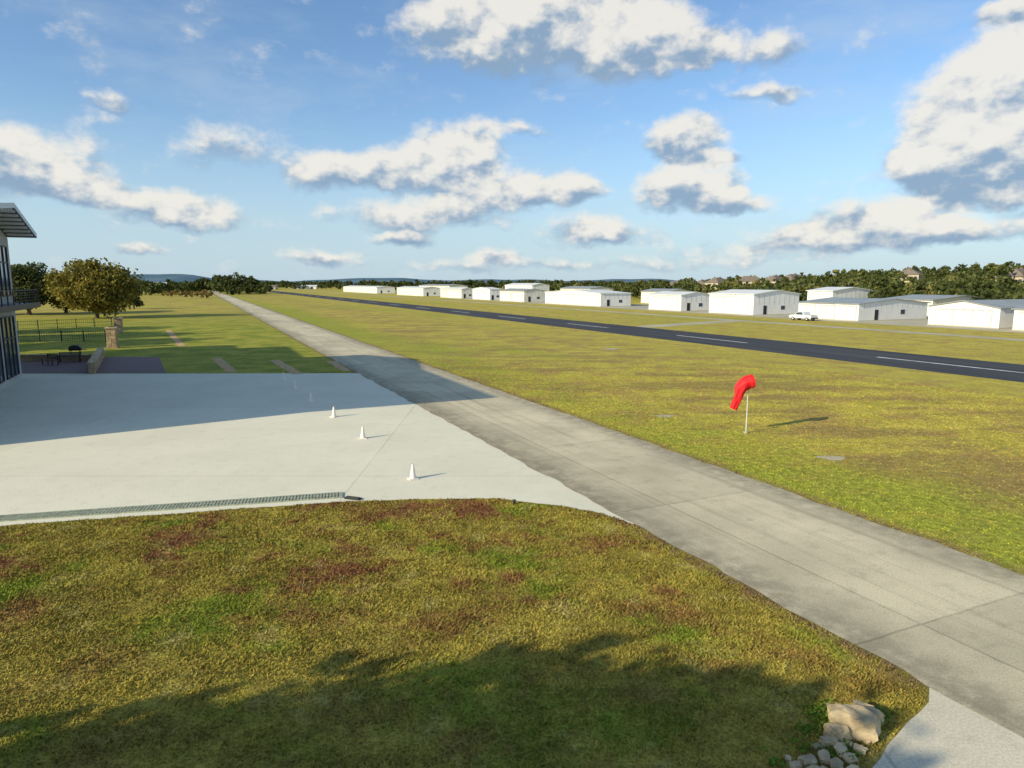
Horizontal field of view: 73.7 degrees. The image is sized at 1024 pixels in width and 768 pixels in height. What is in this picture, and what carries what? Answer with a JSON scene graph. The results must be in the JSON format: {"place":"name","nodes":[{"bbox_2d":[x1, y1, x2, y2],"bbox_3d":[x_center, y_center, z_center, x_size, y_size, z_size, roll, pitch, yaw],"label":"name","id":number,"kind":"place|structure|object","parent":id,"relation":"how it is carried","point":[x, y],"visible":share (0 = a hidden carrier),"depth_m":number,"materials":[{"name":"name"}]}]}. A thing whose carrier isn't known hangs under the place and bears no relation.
{"place":"outdoors","nodes":[
{"label":"outdoors","id":0,"kind":"place"},
{"bbox_2d":[21,357,165,372],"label":"patio pavement","id":1,"kind":"structure","parent":0,"point":[131,365],"depth_m":61.92,"materials":[{"name":"brick"}]},
{"bbox_2d":[41,354,58,365],"bbox_3d":[-42.694,-2.259,63.114,1.800,0.980,0.590,5,10,28],"label":"patio bench","id":2,"kind":"object","parent":1,"relation":"on","point":[51,358],"visible":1,"depth_m":63.19,"materials":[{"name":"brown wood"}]},
{"bbox_2d":[20,354,91,360],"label":"stone wall","id":3,"kind":"structure","parent":1,"relation":"on","point":[37,357],"depth_m":66.15,"materials":[{"name":"beige stone"}]},
{"bbox_2d":[59,352,80,362],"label":"patio bench","id":4,"kind":"object","parent":1,"relation":"on","point":[74,353],"visible":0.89,"depth_m":65.20,"materials":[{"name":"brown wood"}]},
{"bbox_2d":[68,345,86,351],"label":"barbecue grill","id":5,"kind":"object","parent":1,"relation":"on","point":[75,348],"visible":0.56,"depth_m":68.65,"materials":[{"name":"metal"}]},
{"bbox_2d":[87,347,104,373],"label":"stone wall","id":6,"kind":"structure","parent":1,"relation":"on","point":[95,360],"depth_m":60.34,"materials":[{"name":"beige stone"}]},
{"bbox_2d":[0,373,630,525],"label":"apron pavement","id":7,"kind":"structure","parent":0,"point":[78,441],"depth_m":31.46,"materials":[{"name":"concrete"}]},
{"bbox_2d":[0,492,342,521],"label":"trench drain grate","id":8,"kind":"object","parent":7,"relation":"on","point":[140,508],"visible":1,"depth_m":23.04,"materials":[{"name":"metal"}]},
{"bbox_2d":[308,392,313,401],"bbox_3d":[-12.860,0.816,43.653,0.360,0.602,0.360,-1,8,-6],"label":"traffic cone","id":9,"kind":"object","parent":7,"relation":"on","point":[311,399],"visible":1,"depth_m":43.59,"materials":[{"name":"plastic"}]},
{"bbox_2d":[329,406,338,417],"bbox_3d":[-10.071,1.563,38.598,0.360,0.602,0.360,6,10,34],"label":"traffic cone","id":10,"kind":"object","parent":7,"relation":"on","point":[333,414],"visible":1,"depth_m":38.53,"materials":[{"name":"plastic"}]},
{"bbox_2d":[344,496,361,500],"bbox_3d":[-5.581,3.997,23.967,0.600,0.070,0.200,3,9,20],"label":"drain outlet box","id":11,"kind":"object","parent":7,"relation":"on","point":[353,498],"visible":1,"depth_m":23.90,"materials":[{"name":"metal"}]},
{"bbox_2d":[359,426,366,438],"bbox_3d":[-7.265,2.353,33.255,0.360,0.602,0.360,-2,9,-13],"label":"traffic cone","id":12,"kind":"object","parent":7,"relation":"on","point":[362,436],"visible":1,"depth_m":33.18,"materials":[{"name":"plastic"}]},
{"bbox_2d":[407,464,418,480],"bbox_3d":[-3.829,3.371,26.375,0.360,0.602,0.360,-4,9,-28],"label":"traffic cone","id":13,"kind":"object","parent":7,"relation":"on","point":[412,475],"visible":1,"depth_m":26.30,"materials":[{"name":"plastic"}]},
{"bbox_2d":[127,274,676,284],"bbox_3d":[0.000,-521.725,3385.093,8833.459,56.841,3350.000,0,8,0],"label":"distant hills","id":14,"kind":"structure","parent":0,"point":[168,277],"depth_m":3724.71,"materials":[{"name":"green plant"}]},
{"bbox_2d":[0,278,1023,767],"bbox_3d":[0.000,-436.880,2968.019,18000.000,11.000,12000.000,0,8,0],"label":"ground","id":15,"kind":"structure","parent":0,"point":[206,330],"depth_m":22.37,"materials":[{"name":"green plant"}]},
{"bbox_2d":[0,230,21,388],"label":"walls","id":16,"kind":"structure","parent":15,"relation":"on","point":[3,240],"depth_m":52.51,"materials":[{"name":"paint"}]},
{"bbox_2d":[0,245,19,383],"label":"windows","id":17,"kind":"structure","parent":16,"relation":"attached to","point":[10,349],"depth_m":51.57,"materials":[{"name":"black glass"}]},
{"bbox_2d":[0,203,36,237],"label":"roof","id":18,"kind":"structure","parent":16,"relation":"on","point":[14,223],"depth_m":51.27,"materials":[{"name":"paint"}]},
{"bbox_2d":[0,289,40,312],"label":"balcony","id":19,"kind":"structure","parent":16,"relation":"attached to","point":[9,307],"depth_m":48.76,"materials":[{"name":"metal"}]},
{"bbox_2d":[10,260,56,314],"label":"oak tree","id":20,"kind":"object","parent":15,"relation":"on","point":[23,275],"visible":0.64,"depth_m":159.14,"materials":[{"name":"green plant"}]},
{"bbox_2d":[17,330,105,341],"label":"iron fence","id":21,"kind":"object","parent":15,"relation":"on","point":[61,332],"visible":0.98,"depth_m":87.63,"materials":[{"name":"metal"}]},
{"bbox_2d":[17,317,111,328],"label":"iron fence","id":22,"kind":"object","parent":15,"relation":"on","point":[76,326],"visible":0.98,"depth_m":115.06,"materials":[{"name":"metal"}]},
{"bbox_2d":[49,270,88,312],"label":"oak tree","id":23,"kind":"object","parent":15,"relation":"on","point":[66,310],"depth_m":170.50,"materials":[{"name":"green plant"}]},
{"bbox_2d":[46,254,140,317],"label":"oak tree","id":24,"kind":"object","parent":15,"relation":"on","point":[101,280],"visible":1,"depth_m":143.23,"materials":[{"name":"green plant"}]},
{"bbox_2d":[104,326,119,348],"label":"stone pillar","id":25,"kind":"structure","parent":15,"relation":"on","point":[112,336],"depth_m":79.02,"materials":[{"name":"beige stone"}]},
{"bbox_2d":[112,317,123,332],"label":"stone pillar","id":26,"kind":"structure","parent":15,"relation":"on","point":[118,322],"depth_m":102.95,"materials":[{"name":"beige stone"}]},
{"bbox_2d":[126,290,145,308],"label":"oak tree","id":27,"kind":"object","parent":15,"relation":"on","point":[139,298],"visible":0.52,"depth_m":198.87,"materials":[{"name":"green plant"}]},
{"bbox_2d":[166,330,184,345],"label":"flagstone walk","id":28,"kind":"structure","parent":15,"relation":"on","point":[177,340],"depth_m":93.21,"materials":[{"name":"beige stone"}]},
{"bbox_2d":[161,289,212,297],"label":"autumn shrub row","id":29,"kind":"object","parent":15,"relation":"on","point":[205,293],"visible":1,"depth_m":339.06,"materials":[{"name":"brown plant"}]},
{"bbox_2d":[198,277,208,291],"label":"oak tree","id":30,"kind":"object","parent":15,"relation":"on","point":[203,280],"visible":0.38,"depth_m":513.88,"materials":[{"name":"green plant"}]},
{"bbox_2d":[206,274,225,293],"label":"oak tree","id":31,"kind":"object","parent":15,"relation":"on","point":[217,282],"visible":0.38,"depth_m":488.14,"materials":[{"name":"green plant"}]},
{"bbox_2d":[211,358,236,371],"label":"flagstone walk","id":32,"kind":"structure","parent":15,"relation":"on","point":[223,364],"depth_m":62.70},
{"bbox_2d":[218,272,243,293],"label":"oak tree","id":33,"kind":"object","parent":15,"relation":"on","point":[235,277],"visible":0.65,"depth_m":465.00,"materials":[{"name":"green plant"}]},
{"bbox_2d":[238,276,256,293],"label":"oak tree","id":34,"kind":"object","parent":15,"relation":"on","point":[246,279],"visible":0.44,"depth_m":466.67,"materials":[{"name":"green plant"}]},
{"bbox_2d":[270,360,302,373],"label":"flagstone walk","id":35,"kind":"structure","parent":15,"relation":"on","point":[285,366],"depth_m":61.22,"materials":[{"name":"grey stone"}]},
{"bbox_2d":[292,285,317,288],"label":"farm building","id":36,"kind":"structure","parent":15,"relation":"on","point":[310,287],"depth_m":857.45,"materials":[{"name":"white metal"}]},
{"bbox_2d":[327,361,350,370],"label":"flagstone walk","id":37,"kind":"structure","parent":15,"relation":"on","point":[338,366],"depth_m":61.95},
{"bbox_2d":[28,278,658,294],"bbox_3d":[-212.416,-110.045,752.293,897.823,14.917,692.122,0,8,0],"label":"distant tree line","id":38,"kind":"object","parent":15,"relation":"on","point":[152,287],"visible":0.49,"depth_m":654.03,"materials":[{"name":"green plant"}]},
{"bbox_2d":[343,285,394,293],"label":"aircraft hangar","id":39,"kind":"structure","parent":15,"relation":"on","point":[375,289],"depth_m":503.17,"materials":[{"name":"white metal"}]},
{"bbox_2d":[396,286,439,295],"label":"aircraft hangar","id":40,"kind":"structure","parent":15,"relation":"on","point":[418,291],"depth_m":397.48,"materials":[{"name":"white metal"}]},
{"bbox_2d":[418,284,467,287],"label":"aircraft hangar","id":41,"kind":"structure","parent":15,"relation":"on","point":[442,285],"depth_m":471.52,"materials":[{"name":"beige metal"}]},
{"bbox_2d":[440,287,472,298],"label":"aircraft hangar","id":42,"kind":"structure","parent":15,"relation":"on","point":[458,292],"depth_m":338.43,"materials":[{"name":"beige metal"}]},
{"bbox_2d":[473,287,500,299],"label":"aircraft hangar","id":43,"kind":"structure","parent":15,"relation":"on","point":[486,293],"depth_m":304.25,"materials":[{"name":"white metal"}]},
{"bbox_2d":[499,288,544,301],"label":"aircraft hangar","id":44,"kind":"structure","parent":15,"relation":"on","point":[521,295],"depth_m":272.71,"materials":[{"name":"beige metal"}]},
{"bbox_2d":[505,283,548,291],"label":"aircraft hangar","id":45,"kind":"structure","parent":15,"relation":"on","point":[542,286],"depth_m":342.53,"materials":[{"name":"white metal"}]},
{"bbox_2d":[560,286,613,290],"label":"aircraft hangar","id":46,"kind":"structure","parent":15,"relation":"on","point":[584,287],"depth_m":301.87,"materials":[{"name":"beige metal"}]},
{"bbox_2d":[641,288,692,302],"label":"aircraft hangar","id":47,"kind":"structure","parent":15,"relation":"on","point":[644,297],"depth_m":251.85,"materials":[{"name":"beige metal"}]},
{"bbox_2d":[666,281,679,287],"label":"tan house","id":48,"kind":"structure","parent":15,"relation":"on","point":[674,283],"depth_m":499.29,"materials":[{"name":"brown"}]},
{"bbox_2d":[638,320,738,326],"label":"connector taxiway","id":49,"kind":"structure","parent":15,"relation":"on","point":[693,323],"depth_m":127.79,"materials":[{"name":"grey concrete"}]},
{"bbox_2d":[705,277,729,286],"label":"tan house","id":50,"kind":"structure","parent":15,"relation":"on","point":[714,281],"depth_m":425.82,"materials":[{"name":"brown"}]},
{"bbox_2d":[417,357,1023,571],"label":"field grass","id":51,"kind":"structure","parent":15,"relation":"on","point":[842,445],"depth_m":35.54,"materials":[{"name":"green plant"}]},
{"bbox_2d":[452,298,1023,332],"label":"hangar forecourt","id":52,"kind":"structure","parent":15,"relation":"on","point":[919,322],"depth_m":137.96,"materials":[{"name":"beige concrete"}]},
{"bbox_2d":[545,289,630,306],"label":"aircraft hangar","id":53,"kind":"structure","parent":52,"relation":"on","point":[595,297],"depth_m":226.80,"materials":[{"name":"white metal"}]},
{"bbox_2d":[647,291,709,310],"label":"aircraft hangar","id":54,"kind":"structure","parent":52,"relation":"on","point":[678,301],"depth_m":185.66,"materials":[{"name":"white metal"}]},
{"bbox_2d":[708,289,800,314],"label":"aircraft hangar","id":55,"kind":"structure","parent":52,"relation":"on","point":[755,302],"depth_m":164.24,"materials":[{"name":"white metal"}]},
{"bbox_2d":[798,297,929,320],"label":"aircraft hangar","id":56,"kind":"structure","parent":52,"relation":"on","point":[854,309],"depth_m":139.88,"materials":[{"name":"white metal"}]},
{"bbox_2d":[927,299,1023,328],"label":"aircraft hangar","id":57,"kind":"structure","parent":52,"relation":"on","point":[997,314],"depth_m":117.64,"materials":[{"name":"white metal"}]},
{"bbox_2d":[730,374,755,432],"bbox_3d":[11.529,1.004,34.282,1.166,2.984,0.663,0,8,0],"label":"windsock","id":58,"kind":"object","parent":15,"relation":"on","point":[744,384],"visible":1,"depth_m":34.06,"materials":[{"name":"red fabric"}]},
{"bbox_2d":[739,275,760,286],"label":"tan house","id":59,"kind":"structure","parent":15,"relation":"on","point":[754,279],"depth_m":415.47,"materials":[{"name":"brown"}]},
{"bbox_2d":[761,275,786,282],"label":"tan house","id":60,"kind":"structure","parent":15,"relation":"on","point":[773,278],"depth_m":384.31,"materials":[{"name":"brown"}]},
{"bbox_2d":[542,261,1023,300],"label":"hill tree mass","id":61,"kind":"object","parent":15,"relation":"on","point":[916,286],"visible":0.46,"depth_m":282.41,"materials":[{"name":"green plant"}]},
{"bbox_2d":[784,273,800,284],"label":"tan house","id":62,"kind":"structure","parent":15,"relation":"on","point":[791,276],"depth_m":421.57,"materials":[{"name":"brown"}]},
{"bbox_2d":[789,312,817,320],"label":"pickup truck","id":63,"kind":"object","parent":15,"relation":"on","point":[800,315],"visible":1,"depth_m":137.04,"materials":[{"name":"white paint"}]},
{"bbox_2d":[785,734,871,767],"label":"rock border","id":64,"kind":"object","parent":15,"relation":"on","point":[810,760],"visible":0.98,"depth_m":10.82,"materials":[{"name":"stone"}]},
{"bbox_2d":[816,456,844,459],"bbox_3d":[13.811,3.207,29.543,1.336,0.001,0.795,0,8,0],"label":"bare gravel patch","id":65,"kind":"object","parent":15,"relation":"on","point":[832,457],"visible":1,"depth_m":29.65,"materials":[{"name":"grey gravel"}]},
{"bbox_2d":[762,697,902,767],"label":"weeds","id":66,"kind":"object","parent":15,"relation":"on","point":[823,717],"visible":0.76,"depth_m":11.44,"materials":[{"name":"green plant"}]},
{"bbox_2d":[823,722,851,741],"bbox_3d":[5.428,5.793,11.362,0.424,0.294,0.302,-2,9,-14],"label":"limestone boulder","id":67,"kind":"object","parent":15,"relation":"on","point":[837,730],"visible":0.81,"depth_m":11.27,"materials":[{"name":"beige stone"}]},
{"bbox_2d":[806,287,871,299],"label":"aircraft hangar","id":68,"kind":"structure","parent":15,"relation":"on","point":[828,292],"depth_m":180.20,"materials":[{"name":"white metal"}]},
{"bbox_2d":[826,703,881,743],"bbox_3d":[5.757,5.700,11.494,0.866,0.457,0.462,4,9,25],"label":"limestone boulder","id":69,"kind":"object","parent":15,"relation":"on","point":[862,722],"visible":0.86,"depth_m":11.37,"materials":[{"name":"beige stone"}]},
{"bbox_2d":[851,699,884,724],"bbox_3d":[6.156,5.725,11.839,0.462,0.340,0.498,-5,10,-30],"label":"limestone boulder","id":70,"kind":"object","parent":15,"relation":"on","point":[877,712],"visible":0.31,"depth_m":11.76,"materials":[{"name":"grey stone"}]},
{"bbox_2d":[899,267,924,281],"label":"tan house","id":71,"kind":"structure","parent":15,"relation":"on","point":[911,272],"depth_m":340.81,"materials":[{"name":"brown"}]},
{"bbox_2d":[888,294,980,315],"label":"aircraft hangar","id":72,"kind":"structure","parent":15,"relation":"on","point":[935,299],"depth_m":158.96,"materials":[{"name":"beige metal"}]},
{"bbox_2d":[996,267,1023,283],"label":"tan house","id":73,"kind":"structure","parent":15,"relation":"on","point":[1016,275],"depth_m":267.94,"materials":[{"name":"brown"}]},
{"bbox_2d":[1011,306,1023,330],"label":"aircraft hangar","id":74,"kind":"structure","parent":15,"relation":"on","point":[1018,322],"depth_m":108.75,"materials":[{"name":"white metal"}]},
{"bbox_2d":[0,0,1023,280],"label":"sky","id":75,"kind":"structure","parent":0,"point":[276,140],"materials":[{"name":"blue"}]},
{"bbox_2d":[211,291,1023,737],"bbox_3d":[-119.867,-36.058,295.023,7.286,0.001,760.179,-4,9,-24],"label":"taxiway pavement","id":76,"kind":"structure","parent":0,"point":[941,617],"depth_m":20.08,"materials":[{"name":"concrete"}]},
{"bbox_2d":[256,290,1023,381],"bbox_3d":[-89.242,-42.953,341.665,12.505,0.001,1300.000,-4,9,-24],"label":"runway pavement","id":77,"kind":"structure","parent":0,"point":[858,355],"depth_m":81.44,"materials":[{"name":"black asphalt"}]},
{"bbox_2d":[290,293,1023,372],"bbox_3d":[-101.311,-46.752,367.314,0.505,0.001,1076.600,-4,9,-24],"label":"runway centreline marking","id":78,"kind":"object","parent":77,"relation":"on","point":[744,342],"visible":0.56,"depth_m":67.55,"materials":[{"name":"white paint"}]},
{"bbox_2d":[315,291,1023,340],"bbox_3d":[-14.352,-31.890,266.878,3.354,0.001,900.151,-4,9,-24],"label":"hangar access road","id":79,"kind":"structure","parent":0,"point":[755,321],"depth_m":127.77,"materials":[{"name":"grey asphalt"}]},
{"bbox_2d":[871,686,1023,767],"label":"driveway pavement","id":80,"kind":"structure","parent":0,"point":[940,729],"depth_m":11.28,"materials":[{"name":"concrete"}]}
]}

